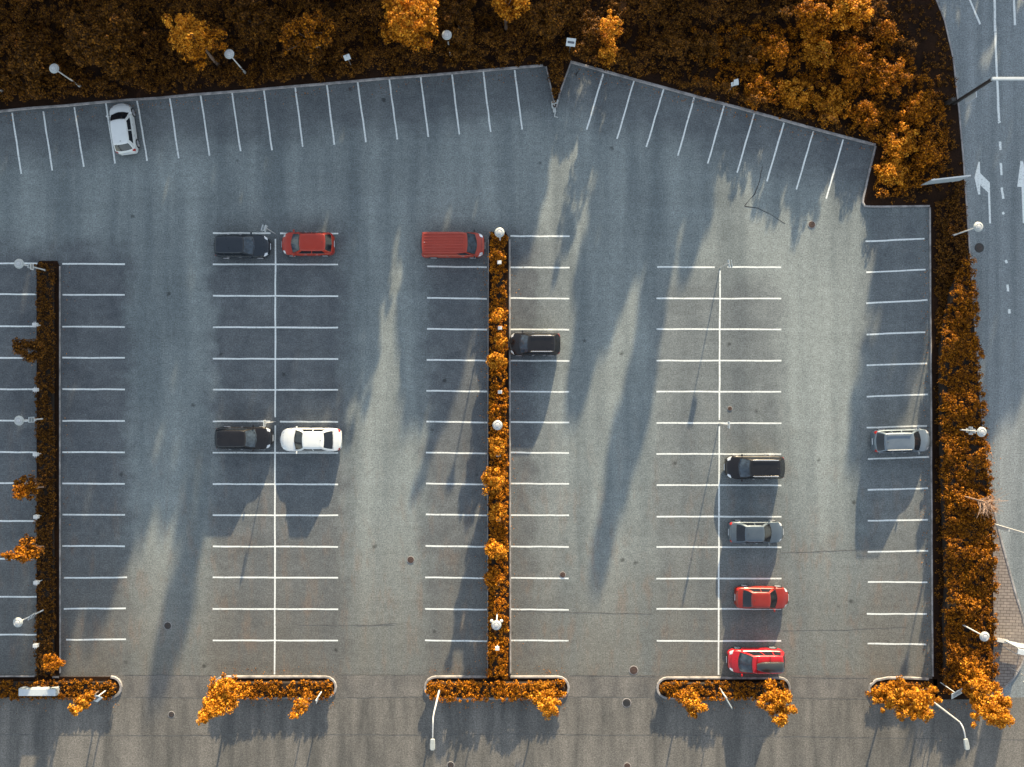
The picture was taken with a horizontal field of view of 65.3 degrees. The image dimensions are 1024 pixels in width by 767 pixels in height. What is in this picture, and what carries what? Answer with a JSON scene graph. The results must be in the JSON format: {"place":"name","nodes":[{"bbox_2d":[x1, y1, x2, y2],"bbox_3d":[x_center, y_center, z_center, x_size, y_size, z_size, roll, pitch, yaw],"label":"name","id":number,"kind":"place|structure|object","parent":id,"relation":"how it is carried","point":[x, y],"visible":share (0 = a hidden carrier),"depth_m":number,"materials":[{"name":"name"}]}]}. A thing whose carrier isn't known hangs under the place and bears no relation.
{"place":"outdoors","nodes":[
{"label":"outdoors","id":0,"kind":"place"},
{"bbox_2d":[0,64,931,674],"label":"parking lot","id":1,"kind":"structure","parent":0,"point":[628,212],"depth_m":64.00,"materials":[{"name":"grey asphalt"}]},
{"bbox_2d":[0,261,119,696],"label":"planting bed","id":2,"kind":"object","parent":1,"relation":"on","point":[56,454],"visible":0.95,"depth_m":63.90,"materials":[{"name":"soil"}]},
{"bbox_2d":[1,533,44,562],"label":"tree","id":3,"kind":"object","parent":2,"relation":"on","point":[24,551],"visible":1,"depth_m":60.10,"materials":[{"name":"orange plant"}]},
{"bbox_2d":[12,474,43,500],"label":"tree","id":4,"kind":"object","parent":2,"relation":"on","point":[23,488],"visible":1,"depth_m":60.23,"materials":[{"name":"orange plant"}]},
{"bbox_2d":[14,416,42,425],"bbox_3d":[-37.179,2.799,62.005,0.750,3.830,0.750,0,90,0],"label":"street lamp","id":5,"kind":"object","parent":2,"relation":"on","point":[19,420],"visible":0.99,"depth_m":60.22,"materials":[{"name":"white metal"}]},
{"bbox_2d":[13,610,43,626],"bbox_3d":[-37.265,18.013,62.005,0.750,3.830,0.750,0,90,0],"label":"street lamp","id":6,"kind":"object","parent":2,"relation":"on","point":[17,621],"visible":1,"depth_m":60.20,"materials":[{"name":"white metal"}]},
{"bbox_2d":[11,336,46,363],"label":"tree","id":7,"kind":"object","parent":2,"relation":"on","point":[22,347],"visible":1,"depth_m":60.71,"materials":[{"name":"orange plant"}]},
{"bbox_2d":[14,259,45,270],"bbox_3d":[-37.179,-9.039,62.005,0.750,3.830,0.750,0,90,0],"label":"street lamp","id":8,"kind":"object","parent":2,"relation":"on","point":[18,263],"visible":1,"depth_m":60.22,"materials":[{"name":"white metal"}]},
{"bbox_2d":[19,686,59,695],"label":"monument block","id":9,"kind":"structure","parent":2,"relation":"on","point":[38,691],"depth_m":62.97,"materials":[{"name":"concrete"}]},
{"bbox_2d":[33,262,56,677],"bbox_3d":[-37.120,6.903,63.467,1.829,0.905,33.102,0,90,0],"label":"hedge","id":10,"kind":"object","parent":2,"relation":"on","point":[46,618],"visible":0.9,"depth_m":63.53,"materials":[{"name":"orange plant"}]},
{"bbox_2d":[41,653,65,672],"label":"tree","id":11,"kind":"object","parent":2,"relation":"on","point":[50,665],"visible":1,"depth_m":61.96,"materials":[{"name":"orange plant"}]},
{"bbox_2d":[0,678,117,700],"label":"hedge","id":12,"kind":"object","parent":2,"relation":"on","point":[74,689],"visible":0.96,"depth_m":63.44,"materials":[{"name":"orange plant"}]},
{"bbox_2d":[67,690,98,715],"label":"tree","id":13,"kind":"object","parent":2,"relation":"on","point":[82,701],"visible":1,"depth_m":60.42,"materials":[{"name":"orange plant"}]},
{"bbox_2d":[106,103,139,155],"bbox_3d":[-30.837,-20.241,63.169,2.021,1.662,4.077,-8,90,0],"label":"hatchback","id":14,"kind":"object","parent":1,"relation":"on","point":[123,130],"visible":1,"depth_m":62.83,"materials":[{"name":"white paint"}]},
{"bbox_2d":[214,232,270,258],"bbox_3d":[-21.413,-10.884,63.169,4.427,1.662,2.095,0,90,0],"label":"station wagon","id":15,"kind":"object","parent":1,"relation":"on","point":[229,246],"visible":1,"depth_m":62.77,"materials":[{"name":"paint"}]},
{"bbox_2d":[214,425,272,451],"bbox_3d":[-21.286,4.332,63.194,4.577,1.612,2.077,0,90,0],"label":"sedan","id":16,"kind":"object","parent":1,"relation":"on","point":[242,438],"visible":1,"depth_m":62.79,"materials":[{"name":"black paint"}]},
{"bbox_2d":[232,678,334,695],"bbox_3d":[-18.974,24.316,63.950,9.744,0.100,1.667,0,90,0],"label":"planting bed","id":17,"kind":"object","parent":1,"relation":"on","point":[281,679],"visible":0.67,"depth_m":63.90,"materials":[{"name":"soil"}]},
{"bbox_2d":[195,672,252,725],"bbox_3d":[-21.638,23.764,61.395,3.778,5.190,3.300,0,90,0],"label":"tree","id":18,"kind":"object","parent":17,"relation":"on","point":[220,697],"visible":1,"depth_m":59.87,"materials":[{"name":"orange plant"}]},
{"bbox_2d":[215,679,333,700],"bbox_3d":[-18.925,24.365,63.510,9.642,0.820,1.811,0,90,0],"label":"hedge","id":19,"kind":"object","parent":17,"relation":"on","point":[270,689],"visible":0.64,"depth_m":63.40,"materials":[{"name":"orange plant"}]},
{"bbox_2d":[288,688,313,718],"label":"tree","id":20,"kind":"object","parent":17,"relation":"on","point":[298,705],"visible":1,"depth_m":59.43,"materials":[{"name":"orange plant"}]},
{"bbox_2d":[282,229,334,256],"bbox_3d":[-16.205,-11.074,63.159,4.227,1.682,2.114,0,90,0],"label":"hatchback","id":21,"kind":"object","parent":1,"relation":"on","point":[294,243],"visible":1,"depth_m":62.75,"materials":[{"name":"red paint"}]},
{"bbox_2d":[280,426,341,453],"bbox_3d":[-15.973,4.459,63.199,4.927,1.602,2.160,0,90,0],"label":"sedan","id":22,"kind":"object","parent":1,"relation":"on","point":[296,439],"visible":1,"depth_m":62.95,"materials":[{"name":"white paint"}]},
{"bbox_2d":[420,230,484,258],"bbox_3d":[-4.677,-10.968,62.944,5.080,2.112,2.226,0,90,0],"label":"van","id":23,"kind":"object","parent":1,"relation":"on","point":[436,245],"visible":1,"depth_m":62.06,"materials":[{"name":"red paint"}]},
{"bbox_2d":[0,70,928,674],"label":"bay markings","id":24,"kind":"object","parent":1,"relation":"on","point":[718,546],"visible":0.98,"depth_m":64.00,"materials":[{"name":"paint"}]},
{"bbox_2d":[6,675,931,696],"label":"kerbs","id":25,"kind":"object","parent":1,"relation":"on","point":[413,685],"visible":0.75,"depth_m":63.99,"materials":[{"name":"concrete"}]},
{"bbox_2d":[871,679,936,696],"bbox_3d":[31.303,24.444,63.950,5.427,0.100,1.581,0,90,0],"label":"planting bed","id":26,"kind":"object","parent":25,"relation":"on","point":[908,681],"visible":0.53,"depth_m":63.90,"materials":[{"name":"soil"}]},
{"bbox_2d":[865,675,942,723],"bbox_3d":[29.790,24.112,61.812,5.492,4.345,3.424,0,90,0],"label":"tree","id":27,"kind":"object","parent":26,"relation":"on","point":[893,695],"visible":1,"depth_m":60.65,"materials":[{"name":"orange plant"}]},
{"bbox_2d":[874,682,934,697],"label":"hedge","id":28,"kind":"object","parent":26,"relation":"on","point":[907,686],"visible":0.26,"depth_m":63.53,"materials":[{"name":"orange plant"}]},
{"bbox_2d":[934,702,969,749],"bbox_3d":[33.189,25.858,61.175,0.381,5.490,1.954,-10,90,0],"label":"street lamp","id":29,"kind":"object","parent":26,"relation":"on","point":[966,744],"visible":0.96,"depth_m":58.52,"materials":[{"name":"metal"}]},
{"bbox_2d":[426,232,566,696],"bbox_3d":[-1.218,6.538,63.948,11.496,0.104,37.308,0,90,0],"label":"planting bed","id":30,"kind":"object","parent":1,"relation":"on","point":[493,679],"visible":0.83,"depth_m":63.90,"materials":[{"name":"soil"}]},
{"bbox_2d":[430,689,439,749],"bbox_3d":[-5.806,25.506,61.075,0.387,5.690,2.506,0,90,0],"label":"street lamp","id":31,"kind":"object","parent":30,"relation":"on","point":[432,743],"visible":0.99,"depth_m":58.30,"materials":[{"name":"metal"}]},
{"bbox_2d":[481,466,507,495],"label":"tree","id":32,"kind":"object","parent":30,"relation":"on","point":[495,484],"visible":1,"depth_m":61.71,"materials":[{"name":"orange plant"}]},
{"bbox_2d":[483,569,506,589],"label":"tree","id":33,"kind":"object","parent":30,"relation":"on","point":[493,577],"visible":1,"depth_m":62.04,"materials":[{"name":"orange plant"}]},
{"bbox_2d":[484,538,507,559],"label":"tree","id":34,"kind":"object","parent":30,"relation":"on","point":[493,548],"visible":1,"depth_m":61.71,"materials":[{"name":"orange plant"}]},
{"bbox_2d":[485,352,506,368],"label":"tree","id":35,"kind":"object","parent":30,"relation":"on","point":[494,358],"visible":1,"depth_m":61.71,"materials":[{"name":"orange plant"}]},
{"bbox_2d":[425,231,566,702],"bbox_3d":[-1.268,6.620,63.352,11.347,1.136,37.446,0,90,0],"label":"hedge","id":36,"kind":"object","parent":30,"relation":"on","point":[497,689],"visible":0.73,"depth_m":63.33,"materials":[{"name":"orange plant"}]},
{"bbox_2d":[490,614,502,629],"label":"street lamp","id":37,"kind":"object","parent":30,"relation":"on","point":[496,624],"visible":0.99,"depth_m":60.19,"materials":[{"name":"white metal"}]},
{"bbox_2d":[488,436,505,458],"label":"tree","id":38,"kind":"object","parent":30,"relation":"on","point":[498,449],"visible":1,"depth_m":62.18,"materials":[{"name":"orange plant"}]},
{"bbox_2d":[487,501,506,522],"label":"tree","id":39,"kind":"object","parent":30,"relation":"on","point":[495,513],"visible":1,"depth_m":62.28,"materials":[{"name":"orange plant"}]},
{"bbox_2d":[487,248,506,260],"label":"tree","id":40,"kind":"object","parent":30,"relation":"on","point":[497,254],"visible":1,"depth_m":62.55,"materials":[{"name":"orange plant"}]},
{"bbox_2d":[491,307,503,323],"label":"tree","id":41,"kind":"object","parent":30,"relation":"on","point":[497,313],"visible":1,"depth_m":62.33,"materials":[{"name":"orange plant"}]},
{"bbox_2d":[494,332,507,350],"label":"tree","id":42,"kind":"object","parent":30,"relation":"on","point":[501,340],"visible":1,"depth_m":62.19,"materials":[{"name":"orange plant"}]},
{"bbox_2d":[528,680,561,719],"bbox_3d":[2.625,24.165,61.837,2.719,4.288,2.170,45,90,0],"label":"tree","id":43,"kind":"object","parent":30,"relation":"on","point":[545,702],"visible":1,"depth_m":60.84,"materials":[{"name":"orange plant"}]},
{"bbox_2d":[0,69,1001,713],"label":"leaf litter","id":44,"kind":"object","parent":1,"relation":"on","point":[514,419],"visible":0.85,"depth_m":63.97,"materials":[{"name":"orange plant"}]},
{"bbox_2d":[0,0,1023,699],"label":"kerb","id":45,"kind":"structure","parent":1,"relation":"on","point":[118,680],"depth_m":63.87,"materials":[{"name":"concrete"}]},
{"bbox_2d":[0,550,1023,739],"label":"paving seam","id":46,"kind":"object","parent":1,"relation":"on","point":[566,696],"visible":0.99,"depth_m":63.98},
{"bbox_2d":[509,330,560,356],"bbox_3d":[1.801,-3.128,63.159,4.127,1.682,2.114,0,90,0],"label":"hatchback","id":47,"kind":"object","parent":1,"relation":"on","point":[535,344],"visible":1,"depth_m":62.66,"materials":[{"name":"black paint"}]},
{"bbox_2d":[659,679,788,696],"bbox_3d":[16.923,24.359,63.950,10.598,0.100,1.581,0,90,0],"label":"planting bed","id":48,"kind":"object","parent":1,"relation":"on","point":[728,680],"visible":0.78,"depth_m":63.90,"materials":[{"name":"soil"}]},
{"bbox_2d":[673,687,708,718],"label":"tree","id":49,"kind":"object","parent":48,"relation":"on","point":[686,700],"visible":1,"depth_m":59.58,"materials":[{"name":"orange plant"}]},
{"bbox_2d":[659,680,790,701],"bbox_3d":[16.942,24.375,63.498,10.557,0.844,1.784,0,90,0],"label":"hedge","id":50,"kind":"object","parent":48,"relation":"on","point":[744,690],"visible":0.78,"depth_m":63.40,"materials":[{"name":"orange plant"}]},
{"bbox_2d":[756,678,797,727],"bbox_3d":[20.047,24.077,61.451,3.033,5.055,2.607,44,90,0],"label":"tree","id":51,"kind":"object","parent":48,"relation":"on","point":[776,699],"visible":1,"depth_m":59.71,"materials":[{"name":"orange plant"}]},
{"bbox_2d":[725,454,784,481],"bbox_3d":[19.236,6.636,63.119,4.727,1.762,2.151,0,90,0],"label":"station wagon","id":52,"kind":"object","parent":1,"relation":"on","point":[741,466],"visible":1,"depth_m":62.62,"materials":[{"name":"black paint"}]},
{"bbox_2d":[726,646,784,676],"bbox_3d":[19.342,21.979,63.089,4.577,1.822,2.151,0,90,0],"label":"people carrier","id":53,"kind":"object","parent":1,"relation":"on","point":[742,660],"visible":0.86,"depth_m":62.79,"materials":[{"name":"paint"}]},
{"bbox_2d":[757,662,784,672],"bbox_3d":[20.120,22.079,62.068,2.100,0.354,0.800,0,90,0],"label":"roof box","id":54,"kind":"object","parent":53,"relation":"on","point":[772,667],"visible":1,"depth_m":61.94,"materials":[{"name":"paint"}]},
{"bbox_2d":[728,520,783,545],"bbox_3d":[19.375,11.793,63.209,4.427,1.582,2.058,0,90,0],"label":"sedan","id":55,"kind":"object","parent":1,"relation":"on","point":[754,531],"visible":1,"depth_m":62.98,"materials":[{"name":"paint"}]},
{"bbox_2d":[734,585,788,611],"bbox_3d":[19.840,16.992,63.194,4.327,1.612,2.021,1,90,0],"label":"sedan","id":56,"kind":"object","parent":1,"relation":"on","point":[774,597],"visible":1,"depth_m":62.98,"materials":[{"name":"orange paint"}]},
{"bbox_2d":[871,427,929,454],"bbox_3d":[30.872,4.543,63.109,4.577,1.782,2.151,-1,90,0],"label":"suv","id":57,"kind":"object","parent":1,"relation":"on","point":[917,439],"visible":1,"depth_m":62.60,"materials":[{"name":"silver paint"}]},
{"bbox_2d":[0,0,993,698],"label":"planting bed","id":58,"kind":"object","parent":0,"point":[954,154],"visible":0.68,"depth_m":63.90,"materials":[{"name":"soil"}]},
{"bbox_2d":[1,30,62,99],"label":"tree","id":59,"kind":"object","parent":58,"relation":"on","point":[32,62],"visible":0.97,"depth_m":61.13,"materials":[{"name":"orange plant"}]},
{"bbox_2d":[49,64,80,86],"bbox_3d":[-34.530,-23.761,62.005,0.750,3.830,0.750,0,90,0],"label":"street lamp","id":60,"kind":"object","parent":58,"relation":"on","point":[53,68],"visible":0.98,"depth_m":60.19,"materials":[{"name":"white metal"}]},
{"bbox_2d":[61,1,142,75],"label":"tree","id":61,"kind":"object","parent":58,"relation":"on","point":[94,36],"visible":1,"depth_m":59.45,"materials":[{"name":"orange plant"}]},
{"bbox_2d":[161,12,228,71],"bbox_3d":[-23.346,-25.697,59.886,3.972,8.161,2.965,-43,90,0],"label":"tree","id":62,"kind":"object","parent":58,"relation":"on","point":[197,46],"visible":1,"depth_m":58.27,"materials":[{"name":"orange plant"}]},
{"bbox_2d":[224,49,246,73],"bbox_3d":[-21.325,-24.850,62.005,0.750,3.830,0.750,0,90,0],"label":"street lamp","id":63,"kind":"object","parent":58,"relation":"on","point":[228,53],"visible":0.99,"depth_m":60.19,"materials":[{"name":"white metal"}]},
{"bbox_2d":[225,0,279,43],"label":"tree","id":64,"kind":"object","parent":58,"relation":"on","point":[252,14],"visible":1,"depth_m":60.51,"materials":[{"name":"orange plant"}]},
{"bbox_2d":[279,10,339,68],"bbox_3d":[-15.225,-26.157,61.347,4.445,5.262,3.850,0,90,0],"label":"tree","id":65,"kind":"object","parent":58,"relation":"on","point":[316,34],"visible":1,"depth_m":59.70,"materials":[{"name":"orange plant"}]},
{"bbox_2d":[378,0,439,52],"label":"tree","id":66,"kind":"object","parent":58,"relation":"on","point":[402,16],"visible":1,"depth_m":58.79,"materials":[{"name":"orange plant"}]},
{"bbox_2d":[435,0,474,57],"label":"tree","id":67,"kind":"object","parent":58,"relation":"on","point":[457,22],"visible":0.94,"depth_m":61.01,"materials":[{"name":"orange plant"}]},
{"bbox_2d":[0,0,916,132],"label":"shrubbery","id":68,"kind":"object","parent":58,"relation":"on","point":[576,6],"visible":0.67,"depth_m":62.94,"materials":[{"name":"orange plant"}]},
{"bbox_2d":[0,0,964,326],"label":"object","id":69,"kind":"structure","parent":58,"relation":"on","point":[902,96],"depth_m":63.77,"materials":[{"name":"orange plant"}]},
{"bbox_2d":[490,0,530,29],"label":"tree","id":70,"kind":"object","parent":58,"relation":"on","point":[505,10],"visible":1,"depth_m":59.04,"materials":[{"name":"orange plant"}]},
{"bbox_2d":[523,0,571,39],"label":"tree","id":71,"kind":"object","parent":58,"relation":"on","point":[550,23],"visible":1,"depth_m":60.94,"materials":[{"name":"orange plant"}]},
{"bbox_2d":[598,33,619,68],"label":"bush","id":72,"kind":"object","parent":58,"relation":"on","point":[611,48],"visible":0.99,"depth_m":62.29,"materials":[{"name":"orange plant"}]},
{"bbox_2d":[598,9,624,46],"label":"tree","id":73,"kind":"object","parent":58,"relation":"on","point":[614,31],"visible":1,"depth_m":61.14,"materials":[{"name":"orange plant"}]},
{"bbox_2d":[657,28,687,58],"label":"bush","id":74,"kind":"object","parent":58,"relation":"on","point":[677,32],"visible":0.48,"depth_m":63.14,"materials":[{"name":"orange plant"}]},
{"bbox_2d":[687,29,719,66],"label":"bush","id":75,"kind":"object","parent":58,"relation":"on","point":[709,45],"visible":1,"depth_m":62.99,"materials":[{"name":"orange plant"}]},
{"bbox_2d":[722,27,762,66],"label":"bush","id":76,"kind":"object","parent":58,"relation":"on","point":[746,44],"visible":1,"depth_m":62.82,"materials":[{"name":"orange plant"}]},
{"bbox_2d":[744,73,777,111],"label":"bush","id":77,"kind":"object","parent":58,"relation":"on","point":[757,89],"visible":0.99,"depth_m":63.10,"materials":[{"name":"orange plant"}]},
{"bbox_2d":[751,31,788,73],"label":"bush","id":78,"kind":"object","parent":58,"relation":"on","point":[777,54],"visible":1,"depth_m":62.83,"materials":[{"name":"orange plant"}]},
{"bbox_2d":[777,76,813,109],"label":"bush","id":79,"kind":"object","parent":58,"relation":"on","point":[792,101],"visible":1,"depth_m":62.97,"materials":[{"name":"orange plant"}]},
{"bbox_2d":[792,0,831,41],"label":"tree","id":80,"kind":"object","parent":58,"relation":"on","point":[813,16],"visible":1,"depth_m":61.57,"materials":[{"name":"orange plant"}]},
{"bbox_2d":[800,29,835,68],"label":"bush","id":81,"kind":"object","parent":58,"relation":"on","point":[809,50],"visible":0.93,"depth_m":62.73,"materials":[{"name":"orange plant"}]},
{"bbox_2d":[691,20,950,197],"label":"undergrowth","id":82,"kind":"object","parent":58,"relation":"on","point":[846,87],"visible":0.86,"depth_m":63.46,"materials":[{"name":"orange plant"}]},
{"bbox_2d":[809,83,850,128],"bbox_3d":[25.217,-22.054,63.231,2.820,1.473,3.313,-22,90,0],"label":"bush","id":83,"kind":"object","parent":58,"relation":"on","point":[830,104],"visible":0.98,"depth_m":63.04,"materials":[{"name":"orange plant"}]},
{"bbox_2d":[830,0,874,32],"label":"tree","id":84,"kind":"object","parent":58,"relation":"on","point":[843,11],"visible":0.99,"depth_m":61.46,"materials":[{"name":"orange plant"}]},
{"bbox_2d":[836,36,873,84],"bbox_3d":[27.052,-25.500,63.035,2.921,1.862,3.966,0,90,0],"label":"bush","id":85,"kind":"object","parent":58,"relation":"on","point":[847,60],"visible":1,"depth_m":62.70,"materials":[{"name":"orange plant"}]},
{"bbox_2d":[845,99,880,130],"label":"bush","id":86,"kind":"object","parent":58,"relation":"on","point":[868,106],"visible":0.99,"depth_m":63.00,"materials":[{"name":"orange plant"}]},
{"bbox_2d":[873,19,904,47],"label":"bush","id":87,"kind":"object","parent":58,"relation":"on","point":[887,26],"visible":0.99,"depth_m":62.79,"materials":[{"name":"orange plant"}]},
{"bbox_2d":[871,159,908,186],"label":"bush","id":88,"kind":"object","parent":58,"relation":"on","point":[893,169],"visible":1,"depth_m":63.17,"materials":[{"name":"orange plant"}]},
{"bbox_2d":[868,57,912,99],"bbox_3d":[29.947,-23.974,63.017,3.476,1.897,3.240,0,90,0],"label":"bush","id":89,"kind":"object","parent":58,"relation":"on","point":[883,80],"visible":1,"depth_m":62.69,"materials":[{"name":"orange plant"}]},
{"bbox_2d":[881,122,918,164],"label":"bush","id":90,"kind":"object","parent":58,"relation":"on","point":[906,144],"visible":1,"depth_m":63.03,"materials":[{"name":"orange plant"}]},
{"bbox_2d":[898,90,933,126],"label":"bush","id":91,"kind":"object","parent":58,"relation":"on","point":[924,104],"visible":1,"depth_m":63.14,"materials":[{"name":"orange plant"}]},
{"bbox_2d":[914,139,944,167],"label":"bush","id":92,"kind":"object","parent":58,"relation":"on","point":[930,157],"visible":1,"depth_m":62.92,"materials":[{"name":"orange plant"}]},
{"bbox_2d":[933,340,944,678],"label":"ground plants","id":93,"kind":"object","parent":58,"relation":"on","point":[938,560],"visible":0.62,"depth_m":63.77,"materials":[{"name":"orange plant"}]},
{"bbox_2d":[921,175,970,185],"bbox_3d":[33.970,-15.954,62.840,3.071,2.160,0.170,-7,90,0],"label":"roadside panel","id":94,"kind":"object","parent":58,"relation":"on","point":[944,180],"visible":1,"depth_m":62.31,"materials":[{"name":"white metal"}]},
{"bbox_2d":[933,180,968,342],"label":"verge shrubs","id":95,"kind":"object","parent":58,"relation":"on","point":[940,269],"visible":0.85,"depth_m":63.66,"materials":[{"name":"orange plant"}]},
{"bbox_2d":[952,222,982,235],"bbox_3d":[35.171,-11.816,62.005,0.750,3.830,0.750,0,90,0],"label":"street lamp","id":96,"kind":"object","parent":58,"relation":"on","point":[977,226],"visible":1,"depth_m":60.19,"materials":[{"name":"white metal"}]},
{"bbox_2d":[937,253,999,694],"bbox_3d":[36.078,7.160,63.122,4.894,1.596,34.993,0,90,0],"label":"hedge","id":97,"kind":"object","parent":58,"relation":"on","point":[969,546],"visible":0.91,"depth_m":63.08,"materials":[{"name":"orange plant"}]},
{"bbox_2d":[960,427,986,436],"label":"street lamp","id":98,"kind":"object","parent":58,"relation":"on","point":[981,431],"visible":0.97,"depth_m":60.23,"materials":[{"name":"white metal"}]},
{"bbox_2d":[944,77,1023,104],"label":"sign gantry","id":99,"kind":"object","parent":58,"relation":"on","point":[970,96],"visible":1,"depth_m":61.05,"materials":[{"name":"metal"}]},
{"bbox_2d":[965,490,1008,518],"bbox_3d":[36.278,9.333,61.779,2.690,4.247,1.749,-23,90,0],"label":"bare tree","id":100,"kind":"object","parent":58,"relation":"on","point":[990,506],"visible":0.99,"depth_m":60.59,"materials":[{"name":"brown plant"}]},
{"bbox_2d":[960,655,1015,729],"bbox_3d":[35.751,23.380,61.159,3.588,5.688,5.241,0,90,0],"label":"tree","id":101,"kind":"object","parent":58,"relation":"on","point":[992,711],"visible":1,"depth_m":59.56,"materials":[{"name":"orange plant"}]},
{"bbox_2d":[0,697,1023,766],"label":"street","id":102,"kind":"structure","parent":0,"point":[652,731],"depth_m":63.99,"materials":[{"name":"grey asphalt"}]},
{"bbox_2d":[938,0,1023,696],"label":"road","id":103,"kind":"structure","parent":0,"point":[1000,329],"depth_m":63.99,"materials":[{"name":"grey asphalt"}]},
{"bbox_2d":[969,0,1023,313],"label":"road markings","id":104,"kind":"object","parent":103,"relation":"on","point":[982,180],"visible":1,"depth_m":63.99,"materials":[{"name":"paint"}]},
{"bbox_2d":[991,512,1023,695],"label":"footpath","id":105,"kind":"structure","parent":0,"point":[1010,627],"depth_m":63.88,"materials":[{"name":"brick"}]},
{"bbox_2d":[995,638,1023,654],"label":"bus shelter","id":106,"kind":"object","parent":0,"point":[1019,645],"visible":0.98,"depth_m":62.79,"materials":[{"name":"metal"}]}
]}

